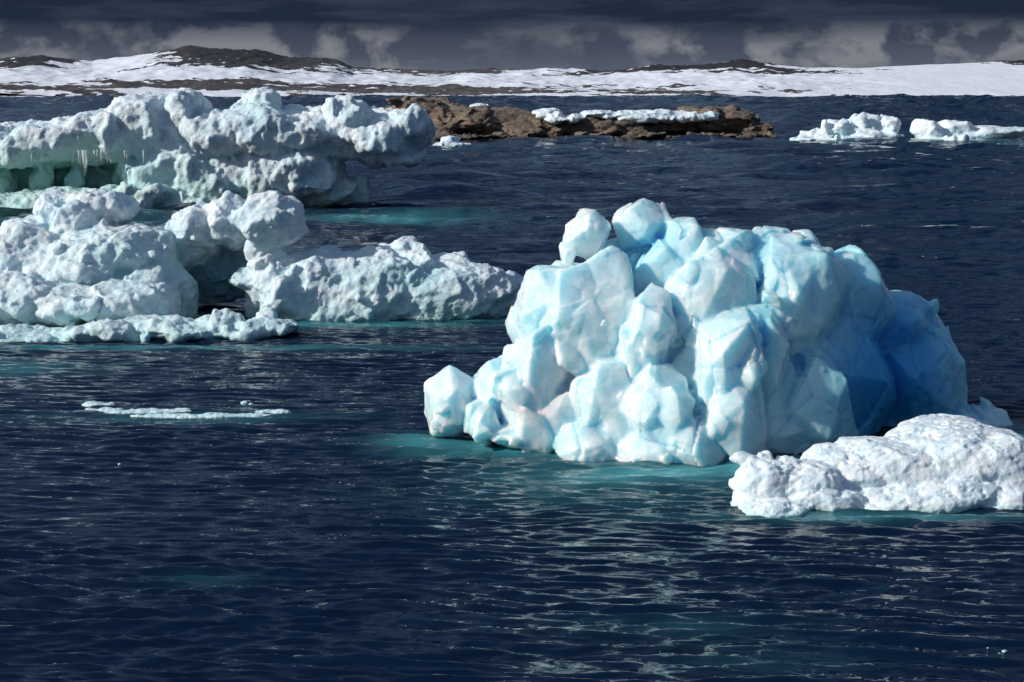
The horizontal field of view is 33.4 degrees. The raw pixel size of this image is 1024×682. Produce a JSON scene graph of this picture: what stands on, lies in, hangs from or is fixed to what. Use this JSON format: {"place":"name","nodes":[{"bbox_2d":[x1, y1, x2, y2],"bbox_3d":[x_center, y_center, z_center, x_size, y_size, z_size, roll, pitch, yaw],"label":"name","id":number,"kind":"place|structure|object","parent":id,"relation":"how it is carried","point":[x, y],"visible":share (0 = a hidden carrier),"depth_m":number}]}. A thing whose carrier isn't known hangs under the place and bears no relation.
{"place":"outdoors","nodes":[
{"label":"outdoors","id":0,"kind":"place"},
{"bbox_2d":[0,93,1023,681],"bbox_3d":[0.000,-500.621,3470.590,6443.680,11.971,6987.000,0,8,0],"label":"sea water","id":1,"kind":"structure","parent":0,"point":[348,517],"depth_m":33.91},
{"bbox_2d":[82,401,290,419],"bbox_3d":[-8.437,1.803,42.827,5.643,0.203,1.545,2,9,14],"label":"slush floe","id":2,"kind":"object","parent":1,"relation":"on","point":[166,414],"visible":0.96,"depth_m":42.69},
{"bbox_2d":[0,86,435,208],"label":"tabular iceberg","id":3,"kind":"object","parent":1,"relation":"on","point":[147,150],"visible":0.74,"depth_m":116.30},
{"bbox_2d":[0,188,523,341],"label":"snowy iceberg","id":4,"kind":"object","parent":1,"relation":"on","point":[89,265],"visible":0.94,"depth_m":59.80},
{"bbox_2d":[4,95,837,96],"bbox_3d":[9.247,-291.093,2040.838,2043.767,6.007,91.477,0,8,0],"label":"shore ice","id":5,"kind":"structure","parent":1,"relation":"on","point":[414,95],"depth_m":2053.61},
{"bbox_2d":[433,135,471,146],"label":"growler","id":6,"kind":"object","parent":1,"relation":"on","point":[450,141],"visible":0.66,"depth_m":241.56},
{"bbox_2d":[118,401,1006,653],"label":"brash ice","id":7,"kind":"structure","parent":1,"relation":"on","point":[246,402],"depth_m":43.87},
{"bbox_2d":[383,95,776,140],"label":"rocky island","id":8,"kind":"structure","parent":1,"relation":"on","point":[477,121],"depth_m":280.24},
{"bbox_2d":[424,198,1012,466],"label":"iceberg","id":9,"kind":"object","parent":1,"relation":"on","point":[653,331],"visible":0.84,"depth_m":38.24},
{"bbox_2d":[789,112,903,140],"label":"drifting iceberg","id":10,"kind":"object","parent":1,"relation":"on","point":[862,124],"visible":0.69,"depth_m":268.12},
{"bbox_2d":[728,413,1023,517],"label":"snow floe","id":11,"kind":"object","parent":1,"relation":"on","point":[940,463],"visible":0.86,"depth_m":33.19},
{"bbox_2d":[910,119,1023,139],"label":"drifting iceberg","id":12,"kind":"object","parent":1,"relation":"on","point":[943,129],"visible":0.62,"depth_m":267.23},
{"bbox_2d":[0,45,1023,96],"bbox_3d":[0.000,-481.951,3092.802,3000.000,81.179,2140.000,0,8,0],"label":"snowy hills","id":13,"kind":"structure","parent":0,"point":[223,72],"depth_m":2270.80},
{"bbox_2d":[0,0,1023,70],"label":"sky","id":14,"kind":"structure","parent":0,"point":[443,35]}
]}

